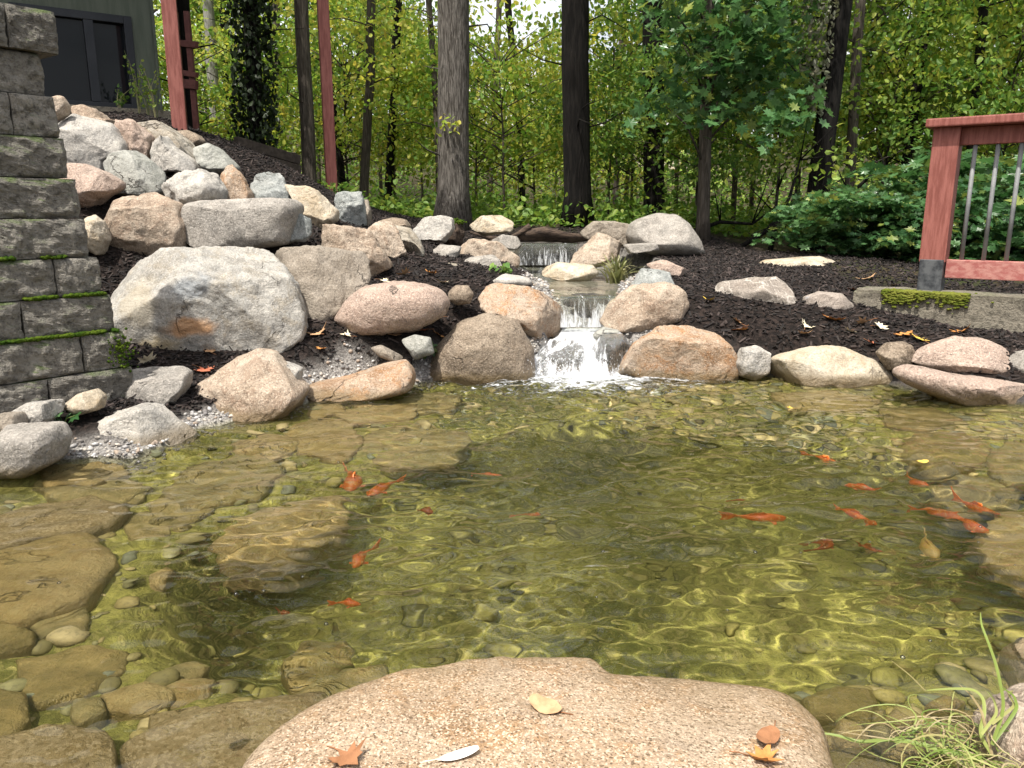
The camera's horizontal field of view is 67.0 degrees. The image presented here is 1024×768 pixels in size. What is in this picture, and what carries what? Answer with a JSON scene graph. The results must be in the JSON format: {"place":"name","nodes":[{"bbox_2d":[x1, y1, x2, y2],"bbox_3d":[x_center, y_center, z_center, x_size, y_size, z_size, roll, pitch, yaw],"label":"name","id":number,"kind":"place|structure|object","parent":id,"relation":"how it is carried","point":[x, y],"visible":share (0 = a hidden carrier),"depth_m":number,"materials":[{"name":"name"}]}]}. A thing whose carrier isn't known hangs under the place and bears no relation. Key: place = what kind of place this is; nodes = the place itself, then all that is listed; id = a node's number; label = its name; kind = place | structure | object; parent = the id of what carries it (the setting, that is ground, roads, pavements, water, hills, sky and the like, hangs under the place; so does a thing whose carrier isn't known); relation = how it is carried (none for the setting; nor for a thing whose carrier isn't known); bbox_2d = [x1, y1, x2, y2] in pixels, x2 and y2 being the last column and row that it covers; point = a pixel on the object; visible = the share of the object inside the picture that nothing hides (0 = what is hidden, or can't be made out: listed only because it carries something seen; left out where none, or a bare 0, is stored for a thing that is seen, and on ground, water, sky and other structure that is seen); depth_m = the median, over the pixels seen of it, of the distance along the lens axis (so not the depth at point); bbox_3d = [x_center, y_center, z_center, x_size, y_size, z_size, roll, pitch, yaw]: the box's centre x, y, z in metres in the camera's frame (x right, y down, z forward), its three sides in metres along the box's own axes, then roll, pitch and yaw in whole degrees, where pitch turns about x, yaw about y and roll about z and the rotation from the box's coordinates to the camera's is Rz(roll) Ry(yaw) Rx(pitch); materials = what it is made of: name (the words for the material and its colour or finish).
{"place":"outdoors","nodes":[
{"label":"outdoors","id":0,"kind":"place"},
{"bbox_2d":[0,376,1023,767],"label":"pond water","id":1,"kind":"structure","parent":0,"point":[740,534],"depth_m":2.75,"materials":[{"name":"liquid"}]},
{"bbox_2d":[0,110,1023,458],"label":"ground","id":2,"kind":"structure","parent":0,"point":[85,426],"depth_m":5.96,"materials":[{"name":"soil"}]},
{"bbox_2d":[11,399,64,422],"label":"cobble","id":3,"kind":"object","parent":2,"relation":"on","point":[44,411],"visible":0.63,"depth_m":3.85,"materials":[{"name":"stone"}]},
{"bbox_2d":[0,2,138,412],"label":"block wall","id":4,"kind":"structure","parent":2,"relation":"on","point":[61,337],"depth_m":4.03,"materials":[{"name":"stone"}]},
{"bbox_2d":[0,0,170,119],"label":"house","id":5,"kind":"structure","parent":2,"relation":"on","point":[96,40],"depth_m":9.04,"materials":[{"name":"grey"}]},
{"bbox_2d":[8,2,139,108],"bbox_3d":[-5.037,-3.723,8.964,1.225,1.126,0.130,-8,15,-32],"label":"sliding door","id":6,"kind":"structure","parent":5,"relation":"in","point":[87,69],"depth_m":9.00,"materials":[{"name":"black glass"}]},
{"bbox_2d":[64,388,106,415],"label":"cobble","id":7,"kind":"object","parent":2,"relation":"on","point":[89,401],"visible":0.98,"depth_m":4.03,"materials":[{"name":"beige stone"}]},
{"bbox_2d":[60,163,125,207],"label":"boulder","id":8,"kind":"object","parent":2,"relation":"on","point":[94,186],"visible":0.77,"depth_m":6.00,"materials":[{"name":"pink stone"}]},
{"bbox_2d":[58,113,128,169],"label":"boulder","id":9,"kind":"object","parent":2,"relation":"on","point":[92,142],"visible":0.71,"depth_m":6.69,"materials":[{"name":"stone"}]},
{"bbox_2d":[84,215,111,254],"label":"boulder","id":10,"kind":"object","parent":2,"relation":"on","point":[99,236],"visible":0.78,"depth_m":5.64,"materials":[{"name":"beige stone"}]},
{"bbox_2d":[114,118,154,159],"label":"boulder","id":11,"kind":"object","parent":2,"relation":"on","point":[137,136],"visible":0.41,"depth_m":6.94,"materials":[{"name":"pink stone"}]},
{"bbox_2d":[103,150,166,195],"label":"boulder","id":12,"kind":"object","parent":2,"relation":"on","point":[137,173],"visible":0.73,"depth_m":6.38,"materials":[{"name":"grey stone"}]},
{"bbox_2d":[104,192,187,255],"bbox_3d":[-2.870,-1.236,6.038,0.716,0.515,0.494,0,12,0],"label":"boulder","id":13,"kind":"object","parent":2,"relation":"on","point":[150,223],"visible":0.73,"depth_m":5.84,"materials":[{"name":"beige stone"}]},
{"bbox_2d":[98,402,196,445],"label":"boulder","id":14,"kind":"object","parent":2,"relation":"on","point":[145,423],"visible":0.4,"depth_m":4.05,"materials":[{"name":"stone"}]},
{"bbox_2d":[125,366,192,404],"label":"boulder","id":15,"kind":"object","parent":2,"relation":"on","point":[161,385],"visible":0.57,"depth_m":4.47,"materials":[{"name":"stone"}]},
{"bbox_2d":[137,120,195,159],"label":"boulder","id":16,"kind":"object","parent":2,"relation":"on","point":[156,128],"visible":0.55,"depth_m":7.24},
{"bbox_2d":[161,0,187,129],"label":"deck post","id":17,"kind":"object","parent":2,"relation":"on","point":[173,62],"depth_m":8.01,"materials":[{"name":"red wood"}]},
{"bbox_2d":[150,135,200,172],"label":"boulder","id":18,"kind":"object","parent":2,"relation":"on","point":[167,154],"visible":0.84,"depth_m":6.91,"materials":[{"name":"stone"}]},
{"bbox_2d":[177,11,199,128],"bbox_3d":[-3.791,-3.570,9.029,0.338,1.450,0.109,1,13,6],"label":"stair railing","id":19,"kind":"object","parent":2,"relation":"on","point":[191,83],"visible":0.42,"depth_m":8.98,"materials":[{"name":"red wood"}]},
{"bbox_2d":[161,168,227,204],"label":"boulder","id":20,"kind":"object","parent":2,"relation":"on","point":[187,186],"visible":0.72,"depth_m":6.16,"materials":[{"name":"stone"}]},
{"bbox_2d":[110,246,307,352],"bbox_3d":[-2.107,-0.527,5.404,1.358,0.860,0.809,0,12,0],"label":"boulder","id":21,"kind":"object","parent":2,"relation":"on","point":[216,298],"visible":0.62,"depth_m":5.14,"materials":[{"name":"stone"}]},
{"bbox_2d":[193,143,240,175],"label":"boulder","id":22,"kind":"object","parent":2,"relation":"on","point":[209,157],"visible":0.86,"depth_m":7.00,"materials":[{"name":"grey stone"}]},
{"bbox_2d":[220,164,254,198],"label":"boulder","id":23,"kind":"object","parent":2,"relation":"on","point":[233,179],"visible":0.66,"depth_m":6.54,"materials":[{"name":"beige stone"}]},
{"bbox_2d":[181,198,303,248],"bbox_3d":[-2.110,-1.233,6.027,0.929,0.426,0.567,0,12,0],"label":"boulder","id":24,"kind":"object","parent":2,"relation":"on","point":[260,223],"visible":0.86,"depth_m":5.81,"materials":[{"name":"stone"}]},
{"bbox_2d":[154,0,335,134],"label":"tree","id":25,"kind":"object","parent":2,"relation":"on","point":[208,5],"visible":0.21,"depth_m":16.78,"materials":[{"name":"grey plant"}]},
{"bbox_2d":[157,14,345,155],"bbox_3d":[-6.013,-5.117,14.816,5.059,3.604,4.855,10,16,38],"label":"sapling","id":26,"kind":"object","parent":2,"relation":"on","point":[164,84],"visible":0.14,"depth_m":14.13,"materials":[{"name":"green plant"}]},
{"bbox_2d":[195,348,309,421],"bbox_3d":[-1.680,0.055,4.824,0.790,0.530,0.670,0,12,0],"label":"boulder","id":27,"kind":"object","parent":2,"relation":"on","point":[259,384],"visible":0.69,"depth_m":4.62,"materials":[{"name":"beige stone"}]},
{"bbox_2d":[211,0,303,146],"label":"tree","id":28,"kind":"object","parent":2,"relation":"on","point":[252,92],"visible":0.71,"depth_m":12.08,"materials":[{"name":"green plant"}]},
{"bbox_2d":[154,0,377,175],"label":"sapling","id":29,"kind":"object","parent":2,"relation":"on","point":[284,53],"visible":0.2,"depth_m":15.17,"materials":[{"name":"green plant"}]},
{"bbox_2d":[234,137,301,172],"bbox_3d":[-3.329,-3.044,10.592,0.100,0.589,1.022,9,16,36],"label":"timber edging","id":30,"kind":"object","parent":2,"relation":"on","point":[291,160],"visible":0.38,"depth_m":10.60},
{"bbox_2d":[250,172,291,198],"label":"boulder","id":31,"kind":"object","parent":2,"relation":"on","point":[267,185],"visible":0.56,"depth_m":6.73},
{"bbox_2d":[281,0,316,181],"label":"tree","id":32,"kind":"object","parent":2,"relation":"on","point":[305,89],"visible":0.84,"depth_m":12.68,"materials":[{"name":"brown plant"}]},
{"bbox_2d":[285,184,339,228],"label":"boulder","id":33,"kind":"object","parent":2,"relation":"on","point":[320,209],"visible":0.72,"depth_m":6.69,"materials":[{"name":"beige stone"}]},
{"bbox_2d":[275,245,370,320],"bbox_3d":[-1.446,-0.687,5.802,0.776,0.697,0.594,0,12,0],"label":"boulder","id":34,"kind":"object","parent":2,"relation":"on","point":[330,280],"visible":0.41,"depth_m":5.65,"materials":[{"name":"beige stone"}]},
{"bbox_2d":[316,0,337,191],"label":"deck post","id":35,"kind":"object","parent":2,"relation":"on","point":[324,39],"visible":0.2,"depth_m":9.77,"materials":[{"name":"red wood"}]},
{"bbox_2d":[199,0,473,190],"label":"sapling","id":36,"kind":"object","parent":2,"relation":"on","point":[353,63],"visible":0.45,"depth_m":14.86,"materials":[{"name":"green plant"}]},
{"bbox_2d":[334,191,366,226],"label":"boulder","id":37,"kind":"object","parent":2,"relation":"on","point":[350,207],"visible":0.84,"depth_m":7.34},
{"bbox_2d":[321,224,392,276],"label":"boulder","id":38,"kind":"object","parent":2,"relation":"on","point":[352,238],"visible":0.62,"depth_m":6.17,"materials":[{"name":"beige stone"}]},
{"bbox_2d":[204,0,511,180],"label":"sapling","id":39,"kind":"object","parent":2,"relation":"on","point":[334,34],"visible":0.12,"depth_m":18.61,"materials":[{"name":"green plant"}]},
{"bbox_2d":[65,269,651,462],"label":"gravel","id":40,"kind":"structure","parent":2,"relation":"on","point":[622,284],"depth_m":5.23,"materials":[{"name":"gravel"}]},
{"bbox_2d":[0,421,72,478],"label":"boulder","id":41,"kind":"object","parent":40,"relation":"on","point":[28,449],"visible":0.99,"depth_m":3.53,"materials":[{"name":"stone"}]},
{"bbox_2d":[307,359,415,401],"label":"boulder","id":42,"kind":"object","parent":2,"relation":"on","point":[386,380],"visible":0.86,"depth_m":5.07,"materials":[{"name":"beige stone"}]},
{"bbox_2d":[330,0,406,199],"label":"tree","id":43,"kind":"object","parent":2,"relation":"on","point":[366,137],"visible":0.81,"depth_m":14.15,"materials":[{"name":"brown plant"}]},
{"bbox_2d":[368,220,406,257],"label":"boulder","id":44,"kind":"object","parent":2,"relation":"on","point":[387,235],"visible":0.79,"depth_m":6.67,"materials":[{"name":"beige stone"}]},
{"bbox_2d":[334,281,449,335],"bbox_3d":[-0.865,-0.547,5.615,0.828,0.395,0.506,0,12,0],"label":"boulder","id":45,"kind":"object","parent":2,"relation":"on","point":[389,307],"visible":0.98,"depth_m":5.41,"materials":[{"name":"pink stone"}]},
{"bbox_2d":[357,0,429,211],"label":"tree","id":46,"kind":"object","parent":2,"relation":"on","point":[389,169],"visible":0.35,"depth_m":16.11,"materials":[{"name":"brown plant"}]},
{"bbox_2d":[286,0,517,210],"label":"sapling","id":47,"kind":"object","parent":2,"relation":"on","point":[382,4],"visible":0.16,"depth_m":16.62,"materials":[{"name":"green plant"}]},
{"bbox_2d":[413,215,454,242],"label":"boulder","id":48,"kind":"object","parent":2,"relation":"on","point":[439,228],"visible":0.93,"depth_m":8.51,"materials":[{"name":"stone"}]},
{"bbox_2d":[395,0,478,191],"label":"tree","id":49,"kind":"object","parent":2,"relation":"on","point":[428,10],"visible":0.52,"depth_m":14.10,"materials":[{"name":"brown plant"}]},
{"bbox_2d":[416,0,498,231],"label":"tree","id":50,"kind":"object","parent":2,"relation":"on","point":[453,198],"visible":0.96,"depth_m":10.68,"materials":[{"name":"grey plant"}]},
{"bbox_2d":[430,313,535,385],"bbox_3d":[-0.237,-0.222,5.811,0.844,0.621,0.619,0,12,0],"label":"boulder","id":51,"kind":"object","parent":2,"relation":"on","point":[483,349],"visible":0.75,"depth_m":5.56,"materials":[{"name":"brown stone"}]},
{"bbox_2d":[351,28,623,213],"bbox_3d":[-0.524,-5.540,16.791,5.341,4.031,5.564,-6,14,-24],"label":"sapling","id":52,"kind":"object","parent":2,"relation":"on","point":[415,90],"visible":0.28,"depth_m":15.93,"materials":[{"name":"green plant"}]},
{"bbox_2d":[460,238,519,267],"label":"boulder","id":53,"kind":"object","parent":2,"relation":"on","point":[474,247],"visible":0.42,"depth_m":8.16,"materials":[{"name":"beige stone"}]},
{"bbox_2d":[469,215,513,235],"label":"boulder","id":54,"kind":"object","parent":2,"relation":"on","point":[483,225],"visible":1,"depth_m":9.16,"materials":[{"name":"beige stone"}]},
{"bbox_2d":[354,0,643,212],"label":"sapling","id":55,"kind":"object","parent":2,"relation":"on","point":[498,62],"visible":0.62,"depth_m":13.68,"materials":[{"name":"green plant"}]},
{"bbox_2d":[377,0,637,222],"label":"sapling","id":56,"kind":"object","parent":2,"relation":"on","point":[523,8],"visible":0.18,"depth_m":17.01,"materials":[{"name":"green plant"}]},
{"bbox_2d":[478,283,563,338],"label":"boulder","id":57,"kind":"object","parent":2,"relation":"on","point":[536,313],"visible":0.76,"depth_m":6.07,"materials":[{"name":"beige stone"}]},
{"bbox_2d":[470,223,587,242],"bbox_3d":[0.281,-1.966,10.231,1.674,0.313,0.243,0,13,-1],"label":"log","id":58,"kind":"object","parent":2,"relation":"on","point":[527,233],"visible":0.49,"depth_m":10.17,"materials":[{"name":"brown wood"}]},
{"bbox_2d":[242,656,833,767],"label":"stepping slab","id":59,"kind":"structure","parent":2,"relation":"on","point":[411,718],"depth_m":1.73,"materials":[{"name":"beige stone"}]},
{"bbox_2d":[200,125,922,242],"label":"undergrowth","id":60,"kind":"object","parent":2,"relation":"on","point":[544,214],"visible":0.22,"depth_m":13.43,"materials":[{"name":"green plant"}]},
{"bbox_2d":[544,340,583,371],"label":"cascade rock","id":61,"kind":"object","parent":2,"relation":"on","point":[565,363],"visible":0.31,"depth_m":5.88,"materials":[{"name":"stone"}]},
{"bbox_2d":[523,328,633,380],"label":"waterfall","id":62,"kind":"structure","parent":61,"relation":"on","point":[584,338],"depth_m":5.91,"materials":[{"name":"white liquid"}]},
{"bbox_2d":[516,0,626,227],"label":"tree","id":63,"kind":"object","parent":2,"relation":"on","point":[574,63],"visible":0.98,"depth_m":11.41,"materials":[{"name":"brown plant"}]},
{"bbox_2d":[559,293,613,326],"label":"waterfall","id":64,"kind":"structure","parent":2,"relation":"on","point":[586,306],"depth_m":6.27,"materials":[{"name":"liquid"}]},
{"bbox_2d":[153,0,1019,209],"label":"wood","id":65,"kind":"object","parent":2,"relation":"on","point":[835,176],"depth_m":33.37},
{"bbox_2d":[570,232,621,267],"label":"boulder","id":66,"kind":"object","parent":2,"relation":"on","point":[596,247],"visible":0.86,"depth_m":8.93,"materials":[{"name":"beige stone"}]},
{"bbox_2d":[474,0,790,217],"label":"sapling","id":67,"kind":"object","parent":2,"relation":"on","point":[596,51],"visible":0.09,"depth_m":18.35,"materials":[{"name":"green plant"}]},
{"bbox_2d":[506,2,772,214],"bbox_3d":[2.436,-5.144,15.055,5.341,4.136,5.565,3,13,14],"label":"sapling","id":68,"kind":"object","parent":2,"relation":"on","point":[549,78],"visible":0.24,"depth_m":14.88,"materials":[{"name":"green plant"}]},
{"bbox_2d":[599,282,688,333],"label":"boulder","id":69,"kind":"object","parent":2,"relation":"on","point":[642,307],"visible":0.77,"depth_m":6.03,"materials":[{"name":"beige stone"}]},
{"bbox_2d":[624,0,692,214],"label":"tree","id":70,"kind":"object","parent":2,"relation":"on","point":[654,199],"visible":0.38,"depth_m":13.32,"materials":[{"name":"brown plant"}]},
{"bbox_2d":[516,2,802,202],"bbox_3d":[2.406,-4.507,13.242,4.597,3.743,4.653,-2,13,-8],"label":"sapling","id":71,"kind":"object","parent":2,"relation":"on","point":[631,64],"visible":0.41,"depth_m":12.69,"materials":[{"name":"green plant"}]},
{"bbox_2d":[625,213,704,255],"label":"boulder","id":72,"kind":"object","parent":2,"relation":"on","point":[671,234],"visible":0.84,"depth_m":8.91,"materials":[{"name":"stone"}]},
{"bbox_2d":[618,325,738,379],"bbox_3d":[1.240,-0.197,5.807,0.891,0.474,0.416,0,12,0],"label":"boulder","id":73,"kind":"object","parent":2,"relation":"on","point":[688,352],"visible":0.76,"depth_m":5.65,"materials":[{"name":"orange stone"}]},
{"bbox_2d":[554,0,875,228],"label":"sapling","id":74,"kind":"object","parent":2,"relation":"on","point":[734,178],"visible":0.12,"depth_m":14.99,"materials":[{"name":"green plant"}]},
{"bbox_2d":[620,0,832,239],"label":"tree","id":75,"kind":"object","parent":2,"relation":"on","point":[738,73],"visible":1,"depth_m":9.23,"materials":[{"name":"green plant"}]},
{"bbox_2d":[589,0,863,227],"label":"sapling","id":76,"kind":"object","parent":2,"relation":"on","point":[691,159],"visible":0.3,"depth_m":12.21,"materials":[{"name":"green plant"}]},
{"bbox_2d":[736,345,770,379],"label":"cobble","id":77,"kind":"object","parent":2,"relation":"on","point":[753,362],"visible":0.95,"depth_m":5.62,"materials":[{"name":"stone"}]},
{"bbox_2d":[715,276,796,304],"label":"boulder","id":78,"kind":"object","parent":2,"relation":"on","point":[775,289],"visible":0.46,"depth_m":6.24,"materials":[{"name":"grey stone"}]},
{"bbox_2d":[618,0,997,229],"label":"sapling","id":79,"kind":"object","parent":2,"relation":"on","point":[780,158],"visible":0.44,"depth_m":11.50,"materials":[{"name":"green plant"}]},
{"bbox_2d":[785,0,852,251],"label":"tree","id":80,"kind":"object","parent":2,"relation":"on","point":[834,38],"visible":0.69,"depth_m":10.26,"materials":[{"name":"brown plant"}]},
{"bbox_2d":[770,345,892,387],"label":"boulder","id":81,"kind":"object","parent":2,"relation":"on","point":[829,365],"visible":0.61,"depth_m":5.50,"materials":[{"name":"beige stone"}]},
{"bbox_2d":[711,0,1023,170],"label":"sapling","id":82,"kind":"object","parent":2,"relation":"on","point":[958,30],"visible":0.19,"depth_m":12.65,"materials":[{"name":"green plant"}]},
{"bbox_2d":[749,186,986,257],"bbox_3d":[4.068,-1.813,8.882,2.640,0.903,2.540,6,14,27],"label":"shrub","id":83,"kind":"object","parent":2,"relation":"on","point":[822,215],"visible":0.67,"depth_m":8.49,"materials":[{"name":"green plant"}]},
{"bbox_2d":[844,0,901,188],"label":"tree","id":84,"kind":"object","parent":2,"relation":"on","point":[853,115],"visible":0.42,"depth_m":11.76,"materials":[{"name":"brown plant"}]},
{"bbox_2d":[748,0,1023,195],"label":"sapling","id":85,"kind":"object","parent":2,"relation":"on","point":[917,129],"visible":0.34,"depth_m":12.05,"materials":[{"name":"green plant"}]},
{"bbox_2d":[764,0,1023,156],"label":"sapling","id":86,"kind":"object","parent":2,"relation":"on","point":[1006,25],"visible":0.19,"depth_m":13.55,"materials":[{"name":"green plant"}]},
{"bbox_2d":[875,341,914,369],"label":"cobble","id":87,"kind":"object","parent":2,"relation":"on","point":[891,355],"visible":0.9,"depth_m":5.42,"materials":[{"name":"brown stone"}]},
{"bbox_2d":[780,174,1023,257],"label":"shrub","id":88,"kind":"object","parent":2,"relation":"on","point":[916,194],"visible":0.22,"depth_m":8.50,"materials":[{"name":"green plant"}]},
{"bbox_2d":[852,2,967,196],"bbox_3d":[7.660,-7.572,12.490,5.488,10.662,7.634,11,16,40],"label":"tree","id":89,"kind":"object","parent":2,"relation":"on","point":[905,157],"visible":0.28,"depth_m":13.21,"materials":[{"name":"brown plant"}]},
{"bbox_2d":[823,612,1023,767],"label":"grass clump","id":90,"kind":"object","parent":2,"relation":"on","point":[966,756],"visible":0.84,"depth_m":1.65,"materials":[{"name":"plant"}]},
{"bbox_2d":[828,190,1023,262],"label":"shrub","id":91,"kind":"object","parent":2,"relation":"on","point":[892,223],"visible":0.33,"depth_m":8.09,"materials":[{"name":"green plant"}]},
{"bbox_2d":[835,0,1023,180],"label":"sapling","id":92,"kind":"object","parent":2,"relation":"on","point":[1015,22],"visible":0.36,"depth_m":12.54,"materials":[{"name":"green plant"}]},
{"bbox_2d":[844,142,1023,256],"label":"shrub","id":93,"kind":"object","parent":2,"relation":"on","point":[918,166],"visible":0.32,"depth_m":9.02,"materials":[{"name":"green plant"}]},
{"bbox_2d":[853,286,1023,332],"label":"ledge","id":94,"kind":"object","parent":2,"relation":"on","point":[985,310],"visible":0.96,"depth_m":5.84,"materials":[{"name":"concrete"}]},
{"bbox_2d":[917,113,1023,290],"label":"deck railing","id":95,"kind":"object","parent":94,"relation":"on","point":[952,136],"visible":0.91,"depth_m":5.90,"materials":[{"name":"red wood"}]},
{"bbox_2d":[892,364,1023,405],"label":"boulder","id":96,"kind":"object","parent":2,"relation":"on","point":[968,390],"visible":0.84,"depth_m":4.93,"materials":[{"name":"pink stone"}]},
{"bbox_2d":[911,336,1009,373],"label":"boulder","id":97,"kind":"object","parent":96,"relation":"on","point":[955,354],"visible":0.81,"depth_m":5.28,"materials":[{"name":"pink stone"}]},
{"bbox_2d":[909,209,1023,261],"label":"shrub","id":98,"kind":"object","parent":2,"relation":"on","point":[1017,241],"visible":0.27,"depth_m":7.92,"materials":[{"name":"green plant"}]},
{"bbox_2d":[968,683,1023,767],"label":"boulder","id":99,"kind":"object","parent":2,"relation":"on","point":[1011,741],"visible":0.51,"depth_m":1.65,"materials":[{"name":"beige stone"}]},
{"bbox_2d":[517,265,639,297],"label":"stream water","id":100,"kind":"structure","parent":0,"point":[594,281],"depth_m":7.49,"materials":[{"name":"liquid"}]},
{"bbox_2d":[514,242,577,267],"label":"waterfall","id":101,"kind":"structure","parent":100,"relation":"on","point":[540,253],"depth_m":9.99,"materials":[{"name":"liquid"}]},
{"bbox_2d":[542,262,598,281],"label":"boulder","id":102,"kind":"object","parent":100,"relation":"on","point":[563,271],"visible":0.92,"depth_m":7.81,"materials":[{"name":"beige stone"}]},
{"bbox_2d":[154,0,1019,138],"label":"sky","id":103,"kind":"structure","parent":0,"point":[552,6],"materials":[{"name":"white"}]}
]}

